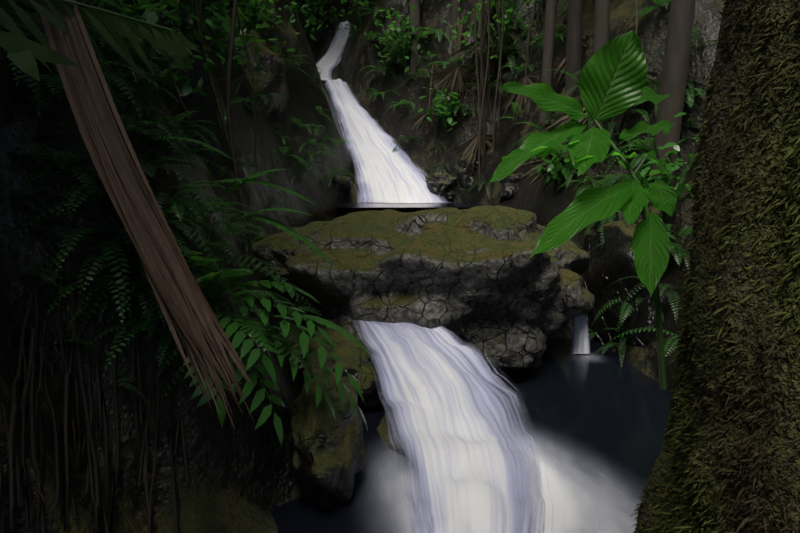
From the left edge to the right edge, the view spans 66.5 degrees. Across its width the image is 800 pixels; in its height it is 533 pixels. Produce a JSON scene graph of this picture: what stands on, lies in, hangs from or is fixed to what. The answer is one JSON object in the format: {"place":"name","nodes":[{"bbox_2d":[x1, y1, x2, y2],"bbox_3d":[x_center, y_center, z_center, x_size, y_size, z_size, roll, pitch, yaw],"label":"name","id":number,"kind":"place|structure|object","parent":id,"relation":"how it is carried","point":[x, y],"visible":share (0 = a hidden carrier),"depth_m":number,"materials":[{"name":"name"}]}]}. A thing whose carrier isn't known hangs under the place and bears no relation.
{"place":"outdoors","nodes":[
{"label":"outdoors","id":0,"kind":"place"},
{"bbox_2d":[0,0,724,532],"bbox_3d":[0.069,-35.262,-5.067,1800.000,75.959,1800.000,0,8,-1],"label":"ground","id":1,"kind":"structure","parent":0,"point":[242,478],"depth_m":4.75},
{"bbox_2d":[0,263,188,532],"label":"bank vines","id":2,"kind":"object","parent":1,"relation":"on","point":[151,418],"visible":0.9,"depth_m":2.76,"materials":[{"name":"plant"}]},
{"bbox_2d":[40,0,254,430],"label":"dead palm frond","id":3,"kind":"object","parent":1,"relation":"on","point":[176,289],"visible":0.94,"depth_m":2.39,"materials":[{"name":"brown plant"}]},
{"bbox_2d":[0,0,198,83],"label":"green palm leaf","id":4,"kind":"object","parent":3,"relation":"on","point":[24,53],"visible":0.92,"depth_m":2.61,"materials":[{"name":"green plant"}]},
{"bbox_2d":[6,72,322,401],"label":"ferns","id":5,"kind":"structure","parent":1,"relation":"on","point":[20,192],"depth_m":3.11,"materials":[{"name":"green plant"}]},
{"bbox_2d":[137,137,367,369],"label":"fern fronds","id":6,"kind":"object","parent":5,"relation":"attached to","point":[242,181],"visible":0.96,"depth_m":4.14,"materials":[{"name":"green plant"}]},
{"bbox_2d":[111,248,367,445],"bbox_3d":[-0.936,0.413,3.189,1.525,1.092,0.657,0,8,-1],"label":"fern","id":7,"kind":"object","parent":1,"relation":"on","point":[267,368],"visible":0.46,"depth_m":3.09,"materials":[{"name":"green plant"}]},
{"bbox_2d":[226,29,292,128],"bbox_3d":[-2.544,-2.518,9.743,1.843,2.272,1.988,5,9,31],"label":"rock","id":8,"kind":"object","parent":1,"relation":"on","point":[269,80],"visible":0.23,"depth_m":9.08,"materials":[{"name":"grey stone"}]},
{"bbox_2d":[287,377,365,509],"bbox_3d":[-0.440,1.046,3.703,0.469,0.734,1.109,0,8,-1],"label":"bank rock","id":9,"kind":"object","parent":1,"relation":"on","point":[327,454],"visible":0.9,"depth_m":3.34,"materials":[{"name":"stone"}]},
{"bbox_2d":[316,45,344,76],"bbox_3d":[-1.569,-5.230,14.736,0.825,1.729,1.955,4,9,25],"label":"waterfall spray","id":10,"kind":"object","parent":1,"relation":"on","point":[340,57],"depth_m":14.66,"materials":[{"name":"grey liquid"}]},
{"bbox_2d":[316,21,349,79],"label":"waterfall","id":11,"kind":"structure","parent":1,"relation":"on","point":[327,62],"depth_m":14.73,"materials":[{"name":"white liquid"}]},
{"bbox_2d":[330,176,351,200],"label":"fallen rock","id":12,"kind":"object","parent":1,"relation":"on","point":[343,186],"visible":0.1,"depth_m":10.60,"materials":[{"name":"grey stone"}]},
{"bbox_2d":[115,0,567,275],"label":"hanging vines","id":13,"kind":"object","parent":1,"relation":"on","point":[229,134],"visible":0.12,"depth_m":9.88,"materials":[{"name":"plant"}]},
{"bbox_2d":[0,0,695,198],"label":"tree trunks","id":14,"kind":"object","parent":1,"relation":"on","point":[677,51],"visible":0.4,"depth_m":7.18,"materials":[{"name":"brown plant"}]},
{"bbox_2d":[0,0,716,405],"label":"scattered ferns","id":15,"kind":"object","parent":1,"relation":"on","point":[138,280],"depth_m":3.75,"materials":[{"name":"green plant"}]},
{"bbox_2d":[325,83,441,201],"bbox_3d":[-0.326,-2.521,11.843,1.904,2.564,3.705,-2,8,-14],"label":"waterfall edge spray","id":16,"kind":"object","parent":1,"relation":"on","point":[344,134],"depth_m":12.13,"materials":[{"name":"white liquid"}]},
{"bbox_2d":[326,79,443,201],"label":"waterfall water","id":17,"kind":"structure","parent":1,"relation":"on","point":[387,173],"depth_m":11.42,"materials":[{"name":"white liquid"}]},
{"bbox_2d":[79,0,698,222],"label":"shrub foliage","id":18,"kind":"object","parent":1,"relation":"on","point":[149,15],"visible":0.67,"depth_m":7.66,"materials":[{"name":"green plant"}]},
{"bbox_2d":[377,408,417,470],"bbox_3d":[0.273,1.396,4.489,1.046,0.722,1.637,0,8,-1],"label":"rock","id":19,"kind":"object","parent":1,"relation":"on","point":[384,431],"depth_m":4.31,"materials":[{"name":"grey stone"}]},
{"bbox_2d":[325,201,509,207],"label":"pool","id":20,"kind":"structure","parent":1,"relation":"on","point":[353,204],"depth_m":9.54,"materials":[{"name":"black liquid"}]},
{"bbox_2d":[362,202,437,202],"bbox_3d":[0.087,-1.097,10.399,1.900,0.001,1.500,0,8,-1],"label":"foam","id":21,"kind":"object","parent":20,"relation":"on","point":[404,202],"visible":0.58,"depth_m":10.24,"materials":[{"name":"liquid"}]},
{"bbox_2d":[252,205,593,369],"bbox_3d":[0.297,0.256,6.340,3.525,1.801,2.756,0,8,-1],"label":"mossy boulder","id":22,"kind":"object","parent":1,"relation":"on","point":[475,276],"visible":0.67,"depth_m":5.35,"materials":[{"name":"stone"}]},
{"bbox_2d":[425,169,457,201],"bbox_3d":[0.783,-1.405,10.937,0.806,0.661,0.760,0,8,-1],"label":"waterfall rock","id":23,"kind":"object","parent":1,"relation":"on","point":[442,183],"visible":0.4,"depth_m":10.64,"materials":[{"name":"grey stone"}]},
{"bbox_2d":[457,153,480,188],"bbox_3d":[1.442,-1.543,10.893,1.052,1.044,1.089,-8,11,-43],"label":"fallen rock","id":24,"kind":"object","parent":1,"relation":"on","point":[465,175],"visible":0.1,"depth_m":10.51,"materials":[{"name":"grey stone"}]},
{"bbox_2d":[270,338,672,532],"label":"pool","id":25,"kind":"structure","parent":1,"relation":"on","point":[607,408],"depth_m":4.51,"materials":[{"name":"black liquid"}]},
{"bbox_2d":[289,336,388,407],"bbox_3d":[-0.377,0.848,5.465,1.221,0.563,1.660,0,8,-1],"label":"mossy rock","id":26,"kind":"object","parent":25,"relation":"on","point":[358,364],"visible":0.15,"depth_m":4.81,"materials":[{"name":"green stone"}]},
{"bbox_2d":[334,311,547,532],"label":"waterfall water","id":27,"kind":"structure","parent":25,"relation":"on","point":[455,431],"depth_m":3.93,"materials":[{"name":"white liquid"}]},
{"bbox_2d":[358,325,565,532],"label":"waterfall edge spray","id":28,"kind":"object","parent":25,"relation":"on","point":[423,519],"depth_m":3.52,"materials":[{"name":"white liquid"}]},
{"bbox_2d":[356,412,642,532],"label":"water mist","id":29,"kind":"structure","parent":25,"relation":"on","point":[619,517],"depth_m":3.51,"materials":[{"name":"liquid"}]},
{"bbox_2d":[571,314,589,353],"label":"small waterfall","id":30,"kind":"structure","parent":25,"relation":"on","point":[581,341],"depth_m":6.38,"materials":[{"name":"white liquid"}]},
{"bbox_2d":[498,172,522,202],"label":"pool rock","id":31,"kind":"object","parent":1,"relation":"on","point":[510,189],"visible":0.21,"depth_m":9.17,"materials":[{"name":"grey stone"}]},
{"bbox_2d":[406,0,656,197],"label":"dead palm fronds","id":32,"kind":"object","parent":1,"relation":"on","point":[451,74],"visible":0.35,"depth_m":10.27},
{"bbox_2d":[488,30,676,389],"bbox_3d":[0.585,-0.159,1.653,0.736,0.977,0.361,-4,9,-26],"label":"sapling","id":33,"kind":"object","parent":1,"relation":"on","point":[613,79],"depth_m":1.66,"materials":[{"name":"green plant"}]},
{"bbox_2d":[583,201,668,348],"bbox_3d":[2.525,0.210,6.881,0.801,2.030,2.220,0,8,-1],"label":"rock","id":34,"kind":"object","parent":1,"relation":"on","point":[612,259],"depth_m":6.37,"materials":[{"name":"grey stone"}]},
{"bbox_2d":[629,0,799,532],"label":"mossy trunk","id":35,"kind":"object","parent":1,"relation":"on","point":[701,300],"visible":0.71,"depth_m":0.88,"materials":[{"name":"green plant"}]}
]}

